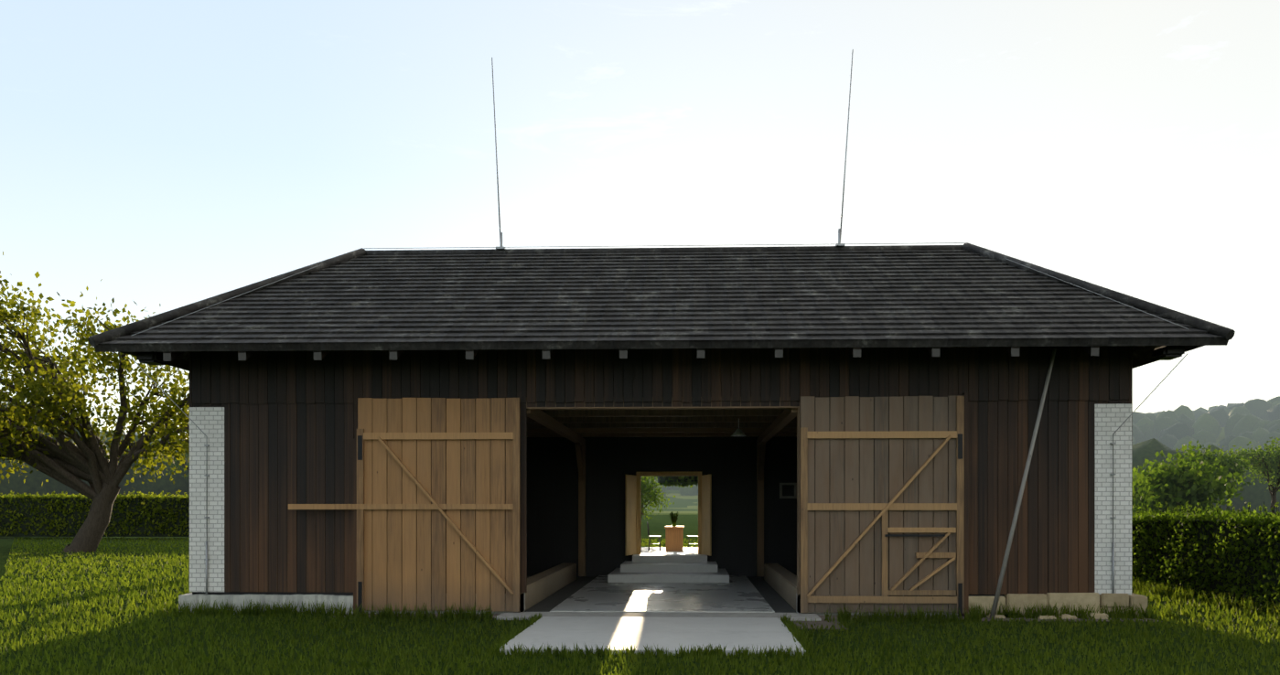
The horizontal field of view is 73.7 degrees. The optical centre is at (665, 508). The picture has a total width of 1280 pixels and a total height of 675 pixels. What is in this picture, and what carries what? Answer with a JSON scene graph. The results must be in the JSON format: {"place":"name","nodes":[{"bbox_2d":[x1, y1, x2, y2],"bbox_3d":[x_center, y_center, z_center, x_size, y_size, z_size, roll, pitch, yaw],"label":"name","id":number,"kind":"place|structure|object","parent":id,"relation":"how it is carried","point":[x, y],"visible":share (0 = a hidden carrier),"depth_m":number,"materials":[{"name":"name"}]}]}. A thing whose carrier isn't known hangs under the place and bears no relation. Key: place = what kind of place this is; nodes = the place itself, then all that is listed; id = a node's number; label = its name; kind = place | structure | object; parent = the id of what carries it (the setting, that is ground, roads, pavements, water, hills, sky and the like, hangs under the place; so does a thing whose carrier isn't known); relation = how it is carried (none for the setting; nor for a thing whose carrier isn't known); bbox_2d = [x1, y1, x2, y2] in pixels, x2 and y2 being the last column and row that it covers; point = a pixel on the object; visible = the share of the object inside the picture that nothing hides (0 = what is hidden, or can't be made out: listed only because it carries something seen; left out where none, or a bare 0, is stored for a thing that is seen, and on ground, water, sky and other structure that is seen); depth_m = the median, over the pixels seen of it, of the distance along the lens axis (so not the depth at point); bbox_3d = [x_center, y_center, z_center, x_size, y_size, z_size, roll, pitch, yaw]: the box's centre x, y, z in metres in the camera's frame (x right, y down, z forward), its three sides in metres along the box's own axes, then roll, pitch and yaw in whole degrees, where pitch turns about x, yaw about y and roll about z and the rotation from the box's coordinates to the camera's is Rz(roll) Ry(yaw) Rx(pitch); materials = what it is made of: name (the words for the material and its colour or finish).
{"place":"outdoors","nodes":[
{"label":"outdoors","id":0,"kind":"place"},
{"bbox_2d":[0,426,1279,674],"bbox_3d":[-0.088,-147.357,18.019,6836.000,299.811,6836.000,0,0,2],"label":"ground","id":1,"kind":"structure","parent":0,"point":[684,507],"depth_m":11.71,"materials":[{"name":"green plant"}]},
{"bbox_2d":[0,251,189,552],"bbox_3d":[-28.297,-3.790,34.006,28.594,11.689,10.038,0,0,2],"label":"old fruit tree","id":2,"kind":"object","parent":1,"relation":"on","point":[61,457],"visible":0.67,"depth_m":33.30,"materials":[{"name":"green plant"}]},
{"bbox_2d":[0,490,189,537],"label":"hedge","id":3,"kind":"object","parent":1,"relation":"on","point":[53,514],"visible":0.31,"depth_m":48.09,"materials":[{"name":"green plant"}]},
{"bbox_2d":[150,423,189,478],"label":"tree","id":4,"kind":"object","parent":1,"relation":"on","point":[183,467],"visible":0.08,"depth_m":129.31,"materials":[{"name":"green plant"}]},
{"bbox_2d":[178,592,353,614],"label":"plinth","id":5,"kind":"structure","parent":1,"relation":"on","point":[327,599],"depth_m":14.13,"materials":[{"name":"concrete"}]},
{"bbox_2d":[0,396,1279,514],"bbox_3d":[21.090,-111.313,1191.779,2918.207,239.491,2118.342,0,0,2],"label":"hills","id":6,"kind":"structure","parent":1,"relation":"on","point":[1254,421],"depth_m":765.12,"materials":[{"name":"green plant"}]},
{"bbox_2d":[192,436,1101,607],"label":"interior wall","id":7,"kind":"structure","parent":1,"relation":"on","point":[728,464],"depth_m":21.58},
{"bbox_2d":[288,397,519,612],"bbox_3d":[-4.298,-0.063,14.013,3.830,3.514,0.104,0,0,2],"label":"door leaf","id":8,"kind":"object","parent":7,"relation":"attached to","point":[460,506],"visible":0.83,"depth_m":14.01,"materials":[{"name":"brown wood"}]},
{"bbox_2d":[519,397,800,613],"bbox_3d":[-0.096,-0.076,17.784,15.240,3.580,7.570,0,0,2],"label":"timber frame","id":9,"kind":"object","parent":7,"relation":"in","point":[575,424],"visible":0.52,"depth_m":18.34,"materials":[{"name":"brown wood"}]},
{"bbox_2d":[189,403,1131,594],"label":"brick piers","id":10,"kind":"structure","parent":7,"relation":"attached to","point":[1109,420],"depth_m":13.77,"materials":[{"name":"white brick"}]},
{"bbox_2d":[353,392,968,616],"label":"door stops","id":11,"kind":"object","parent":7,"relation":"attached to","point":[966,500],"depth_m":13.73,"materials":[{"name":"brown wood"}]},
{"bbox_2d":[189,345,1132,594],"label":"wood plank wall","id":12,"kind":"structure","parent":7,"relation":"attached to","point":[290,426],"depth_m":13.98,"materials":[{"name":"brown wood"}]},
{"bbox_2d":[87,242,1235,371],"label":"roof","id":13,"kind":"structure","parent":7,"relation":"on","point":[967,295],"depth_m":14.56,"materials":[{"name":"tile"}]},
{"bbox_2d":[162,346,1098,361],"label":"rafter ends","id":14,"kind":"object","parent":13,"relation":"attached to","point":[623,354],"visible":0.94,"depth_m":13.11,"materials":[{"name":"grey"}]},
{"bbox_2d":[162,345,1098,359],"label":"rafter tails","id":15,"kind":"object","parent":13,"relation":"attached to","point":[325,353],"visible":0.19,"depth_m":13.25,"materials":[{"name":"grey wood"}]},
{"bbox_2d":[136,345,1184,365],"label":"eave brackets","id":16,"kind":"object","parent":13,"relation":"attached to","point":[1159,353],"visible":0.96,"depth_m":13.35,"materials":[{"name":"brown wood"}]},
{"bbox_2d":[625,472,711,556],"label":"door","id":17,"kind":"structure","parent":7,"relation":"attached to","point":[633,514],"depth_m":21.31,"materials":[{"name":"brown wood"}]},
{"bbox_2d":[731,419,746,436],"bbox_3d":[1.418,-1.576,16.573,0.304,0.340,0.320,0,0,2],"label":"pendant lamp","id":18,"kind":"object","parent":7,"relation":"hanging from","point":[738,432],"visible":1,"depth_m":16.52,"materials":[{"name":"grey metal"}]},
{"bbox_2d":[779,483,796,498],"bbox_3d":[3.078,-0.446,21.454,0.420,0.400,0.040,0,0,2],"label":"picture frame","id":19,"kind":"object","parent":7,"relation":"attached to","point":[788,497],"visible":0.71,"depth_m":21.43,"materials":[{"name":"grey"}]},
{"bbox_2d":[800,395,964,613],"bbox_3d":[3.488,-0.062,13.772,2.610,3.512,0.105,0,0,2],"label":"door leaf","id":20,"kind":"object","parent":7,"relation":"attached to","point":[858,506],"visible":0.85,"depth_m":13.78,"materials":[{"name":"brown wood"}]},
{"bbox_2d":[641,476,657,515],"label":"tree","id":21,"kind":"object","parent":1,"relation":"on","point":[642,494],"visible":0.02,"depth_m":149.17,"materials":[{"name":"green plant"}]},
{"bbox_2d":[499,616,806,656],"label":"slab","id":22,"kind":"structure","parent":1,"relation":"on","point":[671,634],"depth_m":11.45,"materials":[{"name":"concrete"}]},
{"bbox_2d":[494,612,821,621],"bbox_3d":[-0.121,1.782,13.676,5.100,0.145,0.715,0,0,2],"label":"threshold","id":23,"kind":"object","parent":1,"relation":"on","point":[800,617],"visible":0.43,"depth_m":13.66,"materials":[{"name":"grey concrete"}]},
{"bbox_2d":[641,476,675,524],"bbox_3d":[-1.281,0.048,40.164,3.486,4.023,3.039,0,0,2],"label":"young tree","id":24,"kind":"object","parent":1,"relation":"on","point":[648,488],"visible":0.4,"depth_m":39.90,"materials":[{"name":"green plant"}]},
{"bbox_2d":[131,49,1189,608],"bbox_3d":[-0.163,-3.911,15.596,16.311,11.331,4.908,0,0,2],"label":"lightning protection","id":25,"kind":"object","parent":1,"relation":"on","point":[838,243],"visible":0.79,"depth_m":16.31,"materials":[{"name":"silver metal"}]},
{"bbox_2d":[524,576,796,613],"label":"gravel strips","id":26,"kind":"object","parent":1,"relation":"on","point":[776,601],"visible":0.43,"depth_m":16.80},
{"bbox_2d":[525,562,796,611],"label":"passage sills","id":27,"kind":"structure","parent":1,"relation":"on","point":[780,580],"depth_m":17.03,"materials":[{"name":"brown wood"}]},
{"bbox_2d":[364,592,957,615],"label":"plinth","id":28,"kind":"structure","parent":1,"relation":"on","point":[817,614],"depth_m":14.08,"materials":[{"name":"concrete"}]},
{"bbox_2d":[549,575,774,613],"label":"floor","id":29,"kind":"structure","parent":1,"relation":"on","point":[738,594],"depth_m":16.17,"materials":[{"name":"grey concrete"}]},
{"bbox_2d":[607,553,729,582],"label":"steps","id":30,"kind":"structure","parent":29,"relation":"on","point":[669,568],"depth_m":20.16,"materials":[{"name":"grey concrete"}]},
{"bbox_2d":[641,547,698,553],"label":"terrace","id":31,"kind":"structure","parent":1,"relation":"on","point":[656,550],"depth_m":26.63,"materials":[{"name":"concrete"}]},
{"bbox_2d":[646,521,698,550],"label":"chairs","id":32,"kind":"object","parent":31,"relation":"on","point":[650,543],"visible":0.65,"depth_m":26.82,"materials":[{"name":"brown"}]},
{"bbox_2d":[664,526,684,551],"bbox_3d":[0.290,0.954,27.437,0.600,0.760,2.150,0,0,2],"label":"table","id":33,"kind":"object","parent":31,"relation":"on","point":[673,539],"visible":0.96,"depth_m":26.41,"materials":[{"name":"brown wood"}]},
{"bbox_2d":[668,511,678,527],"bbox_3d":[0.264,0.335,26.777,0.316,0.479,0.294,0,0,2],"label":"table plant","id":34,"kind":"object","parent":33,"relation":"on","point":[673,518],"visible":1,"depth_m":26.71,"materials":[{"name":"green plant"}]},
{"bbox_2d":[657,476,698,487],"bbox_3d":[1.778,-1.554,33.986,4.280,7.041,4.154,0,0,2],"label":"tree","id":35,"kind":"object","parent":1,"relation":"on","point":[678,481],"visible":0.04,"depth_m":32.90,"materials":[{"name":"green plant"}]},
{"bbox_2d":[328,613,1162,629],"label":"stones","id":36,"kind":"object","parent":1,"relation":"on","point":[829,624],"visible":0.21,"depth_m":13.24,"materials":[{"name":"grey stone"}]},
{"bbox_2d":[989,348,1056,619],"bbox_3d":[5.691,-0.405,13.566,1.211,4.336,0.070,0,0,-13],"label":"leaning pole","id":37,"kind":"object","parent":36,"relation":"on","point":[1016,516],"visible":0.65,"depth_m":13.54,"materials":[{"name":"grey metal"}]},
{"bbox_2d":[968,592,1147,619],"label":"plinth","id":38,"kind":"structure","parent":1,"relation":"on","point":[1059,599],"depth_m":13.70,"materials":[{"name":"concrete"}]},
{"bbox_2d":[1132,454,1229,508],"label":"bush","id":39,"kind":"object","parent":1,"relation":"on","point":[1135,473],"visible":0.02,"depth_m":52.83,"materials":[{"name":"green plant"}]},
{"bbox_2d":[1132,444,1251,513],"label":"bush","id":40,"kind":"object","parent":1,"relation":"on","point":[1174,484],"visible":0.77,"depth_m":41.29,"materials":[{"name":"green plant"}]},
{"bbox_2d":[1132,500,1279,613],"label":"hedge","id":41,"kind":"object","parent":1,"relation":"on","point":[1236,553],"visible":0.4,"depth_m":15.85,"materials":[{"name":"green plant"}]},
{"bbox_2d":[1164,440,1256,497],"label":"tree","id":42,"kind":"object","parent":1,"relation":"on","point":[1208,456],"visible":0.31,"depth_m":70.35,"materials":[{"name":"green plant"}]},
{"bbox_2d":[1226,429,1279,515],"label":"tree","id":43,"kind":"object","parent":1,"relation":"on","point":[1269,469],"visible":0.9,"depth_m":101.88,"materials":[{"name":"green plant"}]},
{"bbox_2d":[0,0,1279,439],"label":"sky","id":44,"kind":"structure","parent":0,"point":[172,155],"materials":[{"name":"white"}]},
{"bbox_2d":[357,433,962,616],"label":"door hinges","id":45,"kind":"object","parent":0,"point":[960,457],"visible":0.9,"depth_m":13.71,"materials":[{"name":"black metal"}]}
]}

